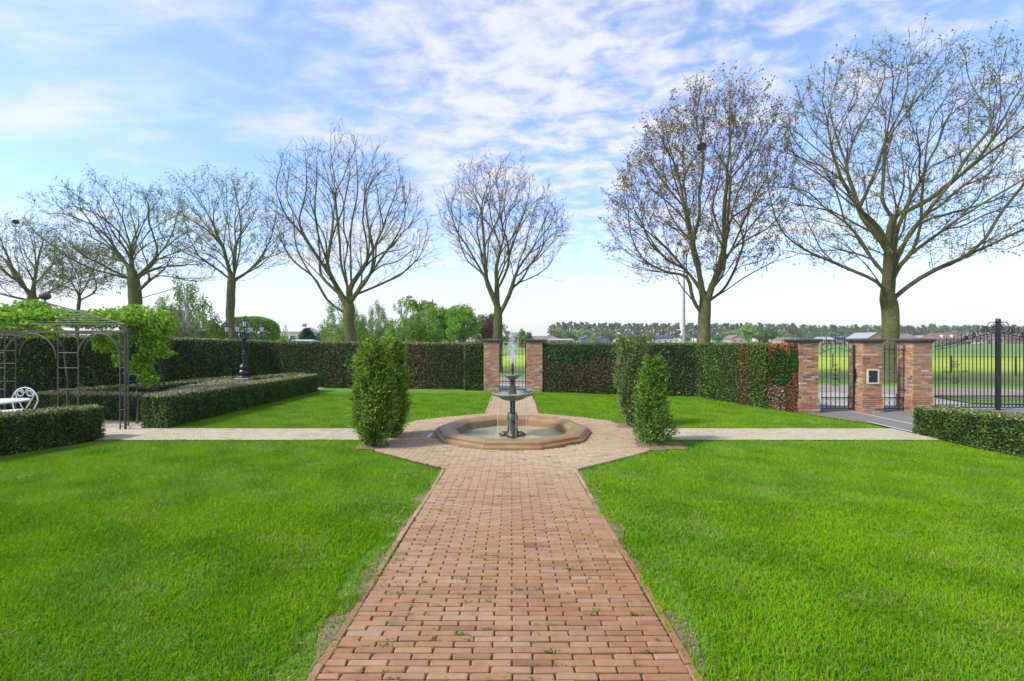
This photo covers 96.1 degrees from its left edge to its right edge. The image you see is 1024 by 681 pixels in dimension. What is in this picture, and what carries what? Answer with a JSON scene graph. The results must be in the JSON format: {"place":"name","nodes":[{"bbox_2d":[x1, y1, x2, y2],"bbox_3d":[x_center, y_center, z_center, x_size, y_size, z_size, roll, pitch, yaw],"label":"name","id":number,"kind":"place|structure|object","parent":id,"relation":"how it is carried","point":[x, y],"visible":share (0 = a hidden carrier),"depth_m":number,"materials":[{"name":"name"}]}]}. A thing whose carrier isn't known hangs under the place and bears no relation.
{"place":"outdoors","nodes":[
{"label":"outdoors","id":0,"kind":"place"},
{"bbox_2d":[100,388,321,438],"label":"terrace","id":1,"kind":"structure","parent":0,"point":[113,430],"depth_m":9.71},
{"bbox_2d":[0,398,30,411],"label":"bistro table","id":2,"kind":"object","parent":1,"relation":"on","point":[9,400],"visible":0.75,"depth_m":8.77,"materials":[{"name":"white paint"}]},
{"bbox_2d":[2,387,38,411],"bbox_3d":[-10.120,1.426,9.350,0.561,0.914,0.490,0,0,0],"label":"garden chair","id":3,"kind":"object","parent":1,"relation":"on","point":[33,394],"visible":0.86,"depth_m":9.56,"materials":[{"name":"white paint"}]},
{"bbox_2d":[0,292,136,429],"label":"pergola","id":4,"kind":"object","parent":1,"relation":"on","point":[44,296],"visible":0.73,"depth_m":9.71,"materials":[{"name":"metal"}]},
{"bbox_2d":[0,299,188,423],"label":"climbing vine","id":5,"kind":"object","parent":4,"relation":"attached to","point":[154,326],"visible":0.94,"depth_m":11.34,"materials":[{"name":"green plant"}]},
{"bbox_2d":[26,389,159,420],"bbox_3d":[-9.784,1.546,11.101,3.758,0.704,0.659,0,0,6],"label":"hedge","id":6,"kind":"object","parent":1,"relation":"on","point":[108,401],"visible":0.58,"depth_m":10.89,"materials":[{"name":"green plant"}]},
{"bbox_2d":[1,334,271,409],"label":"tall hedge","id":7,"kind":"object","parent":1,"relation":"on","point":[36,365],"visible":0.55,"depth_m":13.76,"materials":[{"name":"green plant"}]},
{"bbox_2d":[74,375,238,392],"bbox_3d":[-9.823,1.517,13.445,1.176,0.762,4.651,0,0,24],"label":"hedge","id":8,"kind":"object","parent":1,"relation":"on","point":[168,385],"visible":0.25,"depth_m":12.52,"materials":[{"name":"green plant"}]},
{"bbox_2d":[161,378,243,391],"bbox_3d":[-8.422,1.526,12.626,1.081,0.745,3.577,0,0,-14],"label":"hedge","id":9,"kind":"object","parent":1,"relation":"on","point":[208,383],"visible":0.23,"depth_m":13.01,"materials":[{"name":"green plant"}]},
{"bbox_2d":[140,373,318,427],"bbox_3d":[-7.583,1.508,13.529,0.720,0.781,7.469,0,0,1],"label":"hedge","id":10,"kind":"object","parent":1,"relation":"on","point":[170,408],"visible":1,"depth_m":11.50,"materials":[{"name":"green plant"}]},
{"bbox_2d":[223,316,264,381],"bbox_3d":[-8.723,0.540,15.000,0.966,2.675,0.966,0,0,36],"label":"candelabra lamp","id":11,"kind":"object","parent":1,"relation":"on","point":[244,372],"visible":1,"depth_m":14.95,"materials":[{"name":"metal"}]},
{"bbox_2d":[252,372,302,379],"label":"hedge","id":12,"kind":"object","parent":1,"relation":"on","point":[259,377],"visible":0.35,"depth_m":16.07,"materials":[{"name":"green plant"}]},
{"bbox_2d":[278,324,318,340],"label":"house","id":13,"kind":"structure","parent":0,"point":[292,333],"depth_m":84.42,"materials":[{"name":"white paint"}]},
{"bbox_2d":[0,391,1023,680],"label":"lawn","id":14,"kind":"structure","parent":0,"point":[374,552],"depth_m":3.83,"materials":[{"name":"green plant"}]},
{"bbox_2d":[302,471,440,680],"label":"soil edge","id":15,"kind":"object","parent":14,"relation":"on","point":[327,639],"visible":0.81,"depth_m":2.72,"materials":[{"name":"brown soil"}]},
{"bbox_2d":[614,423,637,427],"bbox_3d":[2.560,1.866,10.185,0.706,0.036,0.697,0,0,0],"label":"soil bed","id":16,"kind":"object","parent":14,"relation":"on","point":[621,425],"visible":0.65,"depth_m":10.07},
{"bbox_2d":[612,332,650,425],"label":"columnar yew","id":17,"kind":"object","parent":16,"relation":"on","point":[628,368],"visible":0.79,"depth_m":9.97,"materials":[{"name":"green plant"}]},
{"bbox_2d":[579,470,713,680],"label":"soil edge","id":18,"kind":"object","parent":14,"relation":"on","point":[681,629],"visible":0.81,"depth_m":2.64,"materials":[{"name":"brown soil"}]},
{"bbox_2d":[631,438,686,449],"bbox_3d":[2.612,1.866,8.436,1.000,0.036,1.095,0,0,0],"label":"soil bed","id":19,"kind":"object","parent":14,"relation":"on","point":[664,445],"visible":0.78,"depth_m":8.20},
{"bbox_2d":[625,349,682,443],"bbox_3d":[2.601,1.026,8.355,0.901,1.770,0.898,0,0,-43],"label":"conifer","id":20,"kind":"object","parent":19,"relation":"on","point":[652,380],"visible":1,"depth_m":8.27,"materials":[{"name":"green plant"}]},
{"bbox_2d":[694,342,772,407],"bbox_3d":[6.942,0.967,14.357,0.835,1.871,3.072,0,0,-17],"label":"tall hedge","id":21,"kind":"object","parent":14,"relation":"on","point":[736,372],"visible":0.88,"depth_m":13.97,"materials":[{"name":"green plant"}]},
{"bbox_2d":[767,342,801,412],"bbox_3d":[7.508,0.962,12.453,0.672,1.875,1.064,0,0,-15],"label":"tall hedge","id":22,"kind":"object","parent":14,"relation":"on","point":[783,364],"visible":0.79,"depth_m":12.35,"materials":[{"name":"green plant"}]},
{"bbox_2d":[912,404,1023,456],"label":"hedge","id":23,"kind":"object","parent":14,"relation":"on","point":[996,431],"visible":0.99,"depth_m":8.19,"materials":[{"name":"green plant"}]},
{"bbox_2d":[0,341,1023,458],"bbox_3d":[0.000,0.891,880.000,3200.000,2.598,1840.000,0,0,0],"label":"ground","id":24,"kind":"structure","parent":0,"point":[507,366],"depth_m":31.09,"materials":[{"name":"green plant"}]},
{"bbox_2d":[0,210,104,328],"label":"bare tree","id":25,"kind":"object","parent":24,"relation":"on","point":[16,276],"visible":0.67,"depth_m":37.63,"materials":[{"name":"brown plant"}]},
{"bbox_2d":[0,404,105,455],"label":"hedge","id":26,"kind":"object","parent":24,"relation":"on","point":[26,430],"visible":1,"depth_m":8.06,"materials":[{"name":"green plant"}]},
{"bbox_2d":[30,239,137,334],"bbox_3d":[-33.574,-3.063,35.887,6.606,9.993,5.455,0,0,0],"label":"bare tree","id":27,"kind":"object","parent":24,"relation":"on","point":[91,273],"visible":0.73,"depth_m":35.67,"materials":[{"name":"brown plant"}]},
{"bbox_2d":[16,164,227,335],"bbox_3d":[-26.314,-4.791,31.886,12.282,13.503,9.465,0,0,0],"label":"bare tree","id":28,"kind":"object","parent":24,"relation":"on","point":[135,287],"visible":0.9,"depth_m":31.43,"materials":[{"name":"brown plant"}]},
{"bbox_2d":[144,294,188,335],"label":"leafy tree","id":29,"kind":"object","parent":24,"relation":"on","point":[163,299],"visible":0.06,"depth_m":59.88,"materials":[{"name":"green plant"}]},
{"bbox_2d":[154,271,222,339],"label":"weeping birch","id":30,"kind":"object","parent":24,"relation":"on","point":[189,324],"visible":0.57,"depth_m":39.97,"materials":[{"name":"green plant"}]},
{"bbox_2d":[184,300,220,338],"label":"weeping birch","id":31,"kind":"object","parent":24,"relation":"on","point":[204,325],"visible":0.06,"depth_m":45.91,"materials":[{"name":"green plant"}]},
{"bbox_2d":[142,162,306,338],"bbox_3d":[-19.405,-5.101,32.012,9.887,14.113,7.191,0,0,0],"label":"bare tree","id":32,"kind":"object","parent":24,"relation":"on","point":[230,300],"visible":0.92,"depth_m":31.63,"materials":[{"name":"brown plant"}]},
{"bbox_2d":[220,315,280,341],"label":"clipped tree","id":33,"kind":"object","parent":24,"relation":"on","point":[271,326],"visible":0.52,"depth_m":40.93,"materials":[{"name":"green plant"}]},
{"bbox_2d":[295,328,320,340],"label":"conifer","id":34,"kind":"object","parent":24,"relation":"on","point":[307,333],"visible":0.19,"depth_m":69.64,"materials":[{"name":"green plant"}]},
{"bbox_2d":[317,315,335,340],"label":"leafy tree","id":35,"kind":"object","parent":24,"relation":"on","point":[331,334],"visible":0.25,"depth_m":71.58,"materials":[{"name":"green plant"}]},
{"bbox_2d":[236,118,441,341],"bbox_3d":[-9.456,-5.232,27.151,11.218,14.361,7.917,0,0,0],"label":"bare tree","id":36,"kind":"object","parent":24,"relation":"on","point":[347,301],"visible":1,"depth_m":26.59,"materials":[{"name":"brown plant"}]},
{"bbox_2d":[317,292,369,341],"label":"weeping birch","id":37,"kind":"object","parent":24,"relation":"on","point":[339,333],"visible":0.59,"depth_m":57.64,"materials":[{"name":"green plant"}]},
{"bbox_2d":[267,340,465,388],"bbox_3d":[-5.773,0.937,18.492,8.110,1.937,0.946,0,0,4],"label":"tall hedge","id":38,"kind":"object","parent":24,"relation":"on","point":[437,365],"visible":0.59,"depth_m":18.24,"materials":[{"name":"green plant"}]},
{"bbox_2d":[363,299,392,339],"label":"weeping birch","id":39,"kind":"object","parent":24,"relation":"on","point":[378,331],"visible":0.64,"depth_m":61.70,"materials":[{"name":"green plant"}]},
{"bbox_2d":[384,297,420,341],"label":"weeping birch","id":40,"kind":"object","parent":24,"relation":"on","point":[405,332],"visible":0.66,"depth_m":59.44,"materials":[{"name":"green plant"}]},
{"bbox_2d":[396,305,432,341],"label":"leafy tree","id":41,"kind":"object","parent":24,"relation":"on","point":[416,315],"visible":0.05,"depth_m":71.94,"materials":[{"name":"green plant"}]},
{"bbox_2d":[403,293,437,322],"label":"leafy tree","id":42,"kind":"object","parent":24,"relation":"on","point":[413,302],"visible":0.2,"depth_m":74.68,"materials":[{"name":"green plant"}]},
{"bbox_2d":[412,303,444,342],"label":"weeping birch","id":43,"kind":"object","parent":24,"relation":"on","point":[427,334],"visible":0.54,"depth_m":61.26,"materials":[{"name":"green plant"}]},
{"bbox_2d":[419,305,451,340],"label":"leafy tree","id":44,"kind":"object","parent":24,"relation":"on","point":[437,314],"visible":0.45,"depth_m":65.22,"materials":[{"name":"green plant"}]},
{"bbox_2d":[445,302,484,342],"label":"leafy tree","id":45,"kind":"object","parent":24,"relation":"on","point":[461,317],"visible":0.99,"depth_m":55.26,"materials":[{"name":"green plant"}]},
{"bbox_2d":[463,342,483,390],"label":"tall hedge","id":46,"kind":"object","parent":24,"relation":"on","point":[473,374],"visible":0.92,"depth_m":17.39,"materials":[{"name":"green plant"}]},
{"bbox_2d":[471,312,493,342],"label":"leafy tree","id":47,"kind":"object","parent":24,"relation":"on","point":[487,333],"visible":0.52,"depth_m":61.73,"materials":[{"name":"brown plant"}]},
{"bbox_2d":[482,339,500,392],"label":"brick pillar","id":48,"kind":"structure","parent":24,"relation":"on","point":[491,365],"depth_m":16.72,"materials":[{"name":"brick"}]},
{"bbox_2d":[499,340,526,389],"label":"garden gate","id":49,"kind":"structure","parent":48,"relation":"attached to","point":[502,354],"depth_m":16.94,"materials":[{"name":"black metal"}]},
{"bbox_2d":[480,313,507,340],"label":"leafy tree","id":50,"kind":"object","parent":24,"relation":"on","point":[503,326],"visible":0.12,"depth_m":67.71,"materials":[{"name":"green plant"}]},
{"bbox_2d":[435,149,573,371],"bbox_3d":[-0.448,-4.647,27.496,8.748,13.206,6.671,0,0,0],"label":"bare tree","id":51,"kind":"object","parent":24,"relation":"on","point":[498,313],"visible":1,"depth_m":27.19,"materials":[{"name":"brown plant"}]},
{"bbox_2d":[503,330,510,347],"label":"leafy tree","id":52,"kind":"object","parent":24,"relation":"on","point":[507,334],"visible":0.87,"depth_m":119.74,"materials":[{"name":"green plant"}]},
{"bbox_2d":[517,328,525,344],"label":"leafy tree","id":53,"kind":"object","parent":24,"relation":"on","point":[521,333],"visible":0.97,"depth_m":119.65,"materials":[{"name":"green plant"}]},
{"bbox_2d":[525,339,543,392],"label":"brick pillar","id":54,"kind":"structure","parent":24,"relation":"on","point":[534,368],"depth_m":16.72,"materials":[{"name":"brick"}]},
{"bbox_2d":[547,328,564,338],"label":"leafy tree","id":55,"kind":"object","parent":24,"relation":"on","point":[556,333],"visible":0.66,"depth_m":219.45,"materials":[{"name":"green plant"}]},
{"bbox_2d":[563,331,575,341],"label":"leafy tree","id":56,"kind":"object","parent":24,"relation":"on","point":[568,335],"visible":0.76,"depth_m":239.08,"materials":[{"name":"green plant"}]},
{"bbox_2d":[599,329,609,337],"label":"woodland tree","id":57,"kind":"object","parent":24,"relation":"on","point":[606,333],"visible":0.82,"depth_m":337.02,"materials":[{"name":"green plant"}]},
{"bbox_2d":[542,341,697,396],"bbox_3d":[3.721,0.962,16.529,5.535,1.882,0.937,0,0,13],"label":"tall hedge","id":58,"kind":"object","parent":24,"relation":"on","point":[579,367],"visible":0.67,"depth_m":16.33,"materials":[{"name":"green plant"}]},
{"bbox_2d":[645,331,656,341],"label":"leafy tree","id":59,"kind":"object","parent":24,"relation":"on","point":[649,335],"visible":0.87,"depth_m":299.41,"materials":[{"name":"green plant"}]},
{"bbox_2d":[670,324,676,338],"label":"poplar","id":60,"kind":"object","parent":24,"relation":"on","point":[673,329],"visible":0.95,"depth_m":413.86,"materials":[{"name":"green plant"}]},
{"bbox_2d":[681,250,685,342],"bbox_3d":[11.572,-2.087,30.925,0.280,7.930,0.550,0,0,0],"label":"street lamp","id":61,"kind":"object","parent":24,"relation":"on","point":[683,332],"visible":0.58,"depth_m":30.93,"materials":[{"name":"metal"}]},
{"bbox_2d":[690,323,696,342],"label":"poplar","id":62,"kind":"object","parent":24,"relation":"on","point":[694,330],"visible":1,"depth_m":419.40,"materials":[{"name":"green plant"}]},
{"bbox_2d":[597,59,814,342],"bbox_3d":[9.002,-5.455,22.461,9.581,14.860,7.385,0,0,0],"label":"bare tree","id":63,"kind":"object","parent":24,"relation":"on","point":[703,307],"visible":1,"depth_m":21.85,"materials":[{"name":"brown plant"}]},
{"bbox_2d":[739,323,759,342],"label":"leafy tree","id":64,"kind":"object","parent":24,"relation":"on","point":[748,331],"visible":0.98,"depth_m":249.03,"materials":[{"name":"green plant"}]},
{"bbox_2d":[753,326,769,342],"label":"leafy tree","id":65,"kind":"object","parent":24,"relation":"on","point":[761,334],"visible":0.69,"depth_m":253.41,"materials":[{"name":"green plant"}]},
{"bbox_2d":[766,327,781,339],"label":"leafy tree","id":66,"kind":"object","parent":24,"relation":"on","point":[774,333],"visible":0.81,"depth_m":258.51,"materials":[{"name":"green plant"}]},
{"bbox_2d":[790,323,796,338],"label":"poplar","id":67,"kind":"object","parent":24,"relation":"on","point":[793,326],"visible":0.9,"depth_m":420.56,"materials":[{"name":"green plant"}]},
{"bbox_2d":[793,326,802,337],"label":"woodland tree","id":68,"kind":"object","parent":24,"relation":"on","point":[799,333],"visible":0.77,"depth_m":424.23,"materials":[{"name":"green plant"}]},
{"bbox_2d":[800,324,813,337],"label":"woodland tree","id":69,"kind":"object","parent":24,"relation":"on","point":[806,330],"visible":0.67,"depth_m":428.98,"materials":[{"name":"green plant"}]},
{"bbox_2d":[805,412,872,423],"bbox_3d":[7.834,1.880,11.420,0.668,0.001,2.040,0,0,0],"label":"driveway threshold","id":70,"kind":"object","parent":24,"relation":"on","point":[828,414],"visible":0.6,"depth_m":11.39,"materials":[{"name":"grey concrete"}]},
{"bbox_2d":[784,338,822,413],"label":"brick pillar","id":71,"kind":"structure","parent":70,"relation":"on","point":[808,399],"depth_m":11.93,"materials":[{"name":"brick"}]},
{"bbox_2d":[746,12,1023,382],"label":"bare tree","id":72,"kind":"object","parent":24,"relation":"on","point":[888,241],"visible":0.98,"depth_m":20.41,"materials":[{"name":"brown plant"}]},
{"bbox_2d":[819,353,1022,372],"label":"field fence","id":73,"kind":"object","parent":24,"relation":"on","point":[832,359],"visible":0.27,"depth_m":26.97,"materials":[{"name":"metal"}]},
{"bbox_2d":[917,325,926,335],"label":"woodland tree","id":74,"kind":"object","parent":24,"relation":"on","point":[920,331],"visible":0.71,"depth_m":429.60,"materials":[{"name":"green plant"}]},
{"bbox_2d":[0,0,1023,340],"label":"sky","id":75,"kind":"structure","parent":0,"point":[141,90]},
{"bbox_2d":[96,395,938,680],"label":"brick path","id":76,"kind":"structure","parent":0,"point":[476,465],"depth_m":3.26,"materials":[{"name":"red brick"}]},
{"bbox_2d":[355,441,391,449],"bbox_3d":[-2.435,1.866,8.283,0.708,0.036,0.703,0,0,0],"label":"soil bed","id":77,"kind":"object","parent":76,"relation":"on","point":[370,447],"visible":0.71,"depth_m":8.12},
{"bbox_2d":[342,335,405,445],"bbox_3d":[-2.450,0.891,8.205,1.031,2.037,1.079,0,0,41],"label":"columnar yew","id":78,"kind":"object","parent":77,"relation":"on","point":[373,359],"visible":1,"depth_m":8.00,"materials":[{"name":"green plant"}]},
{"bbox_2d":[374,332,415,437],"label":"columnar yew","id":79,"kind":"object","parent":76,"relation":"on","point":[402,377],"visible":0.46,"depth_m":8.90,"materials":[{"name":"green plant"}]},
{"bbox_2d":[326,414,659,680],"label":"path weeds","id":80,"kind":"object","parent":76,"relation":"on","point":[462,632],"visible":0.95,"depth_m":2.98,"materials":[{"name":"green plant"}]},
{"bbox_2d":[278,469,737,680],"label":"dead leaves","id":81,"kind":"object","parent":76,"relation":"on","point":[413,506],"visible":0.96,"depth_m":3.17,"materials":[{"name":"brown plant"}]},
{"bbox_2d":[434,330,590,450],"bbox_3d":[0.010,0.973,9.400,3.209,2.430,3.053,0,0,0],"label":"fountain","id":82,"kind":"object","parent":76,"relation":"on","point":[512,430],"visible":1,"depth_m":9.32,"materials":[{"name":"stone"}]},
{"bbox_2d":[518,336,558,346],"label":"house","id":83,"kind":"structure","parent":0,"point":[545,338],"depth_m":126.33,"materials":[{"name":"brick"}]},
{"bbox_2d":[548,339,572,344],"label":"house","id":84,"kind":"structure","parent":0,"point":[559,340],"depth_m":118.00,"materials":[{"name":"brick"}]},
{"bbox_2d":[578,336,595,342],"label":"barn","id":85,"kind":"structure","parent":0,"point":[585,339],"depth_m":280.00,"materials":[{"name":"grey metal"}]},
{"bbox_2d":[596,336,609,342],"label":"barn","id":86,"kind":"structure","parent":0,"point":[602,339],"depth_m":284.00,"materials":[{"name":"grey metal"}]},
{"bbox_2d":[649,339,678,342],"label":"house","id":87,"kind":"structure","parent":0,"point":[666,340],"depth_m":300.00,"materials":[{"name":"white paint"}]},
{"bbox_2d":[723,335,744,342],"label":"house","id":88,"kind":"structure","parent":0,"point":[734,338],"depth_m":230.00,"materials":[{"name":"white paint"}]},
{"bbox_2d":[500,377,1022,394],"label":"road","id":89,"kind":"structure","parent":0,"point":[886,389],"depth_m":17.23,"materials":[{"name":"asphalt"}]},
{"bbox_2d":[500,383,1023,409],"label":"pavement","id":90,"kind":"structure","parent":0,"point":[507,386],"depth_m":13.94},
{"bbox_2d":[933,396,1022,403],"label":"grass verge","id":91,"kind":"object","parent":90,"relation":"on","point":[993,401],"depth_m":14.19,"materials":[{"name":"green plant"}]},
{"bbox_2d":[993,318,1002,409],"bbox_3d":[13.151,0.645,12.460,0.140,2.485,0.140,0,0,0],"label":"gate post","id":92,"kind":"object","parent":90,"relation":"on","point":[998,361],"visible":0.98,"depth_m":12.42,"materials":[{"name":"black metal"}]},
{"bbox_2d":[934,322,996,407],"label":"driveway gate","id":93,"kind":"structure","parent":92,"relation":"attached to","point":[972,396],"depth_m":12.45,"materials":[{"name":"black metal"}]},
{"bbox_2d":[1001,322,1023,407],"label":"driveway gate","id":94,"kind":"structure","parent":92,"relation":"attached to","point":[1012,396],"depth_m":12.45,"materials":[{"name":"black metal"}]},
{"bbox_2d":[772,337,792,342],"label":"house","id":95,"kind":"structure","parent":0,"point":[779,340],"depth_m":232.24,"materials":[{"name":"white paint"}]},
{"bbox_2d":[814,337,836,344],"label":"house","id":96,"kind":"structure","parent":0,"point":[828,339],"depth_m":210.00,"materials":[{"name":"brick"}]},
{"bbox_2d":[830,336,846,344],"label":"house","id":97,"kind":"structure","parent":0,"point":[839,339],"depth_m":215.00,"materials":[{"name":"stone"}]},
{"bbox_2d":[845,332,880,344],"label":"house","id":98,"kind":"structure","parent":0,"point":[876,335],"depth_m":193.27,"materials":[{"name":"grey"}]},
{"bbox_2d":[899,334,918,343],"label":"house","id":99,"kind":"structure","parent":0,"point":[902,336],"depth_m":260.82,"materials":[{"name":"brick"}]},
{"bbox_2d":[820,410,1023,455],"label":"driveway","id":100,"kind":"structure","parent":0,"point":[901,415],"depth_m":11.38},
{"bbox_2d":[845,338,886,411],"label":"brick pillar","id":101,"kind":"structure","parent":100,"relation":"on","point":[869,397],"depth_m":12.01,"materials":[{"name":"brick"}]},
{"bbox_2d":[820,334,856,408],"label":"pedestrian gate","id":102,"kind":"structure","parent":101,"relation":"attached to","point":[854,378],"depth_m":12.25,"materials":[{"name":"black metal"}]},
{"bbox_2d":[867,369,878,383],"bbox_3d":[9.400,0.938,11.990,0.310,0.380,0.040,0,0,0],"label":"letter box","id":103,"kind":"object","parent":101,"relation":"attached to","point":[872,376],"visible":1,"depth_m":11.98,"materials":[{"name":"beige"}]},
{"bbox_2d":[869,371,877,381],"bbox_3d":[9.400,0.938,11.994,0.235,0.306,0.021,0,0,0],"label":"door","id":104,"kind":"structure","parent":103,"relation":"in","point":[873,375],"depth_m":11.98,"materials":[{"name":"grey"}]},
{"bbox_2d":[893,338,936,411],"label":"brick pillar","id":105,"kind":"structure","parent":100,"relation":"on","point":[918,369],"depth_m":12.01,"materials":[{"name":"brick"}]},
{"bbox_2d":[882,344,903,408],"bbox_3d":[10.164,0.958,12.260,0.587,1.740,0.028,0,0,0],"label":"railing panel","id":106,"kind":"object","parent":105,"relation":"attached to","point":[894,397],"visible":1,"depth_m":12.26,"materials":[{"name":"black metal"}]},
{"bbox_2d":[918,332,964,343],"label":"house","id":107,"kind":"structure","parent":0,"point":[940,337],"depth_m":241.78,"materials":[{"name":"brick"}]},
{"bbox_2d":[962,332,1003,343],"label":"house","id":108,"kind":"structure","parent":0,"point":[993,340],"depth_m":245.87,"materials":[{"name":"white paint"}]},
{"bbox_2d":[1001,334,1022,343],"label":"house","id":109,"kind":"structure","parent":0,"point":[1010,340],"depth_m":255.05,"materials":[{"name":"brick"}]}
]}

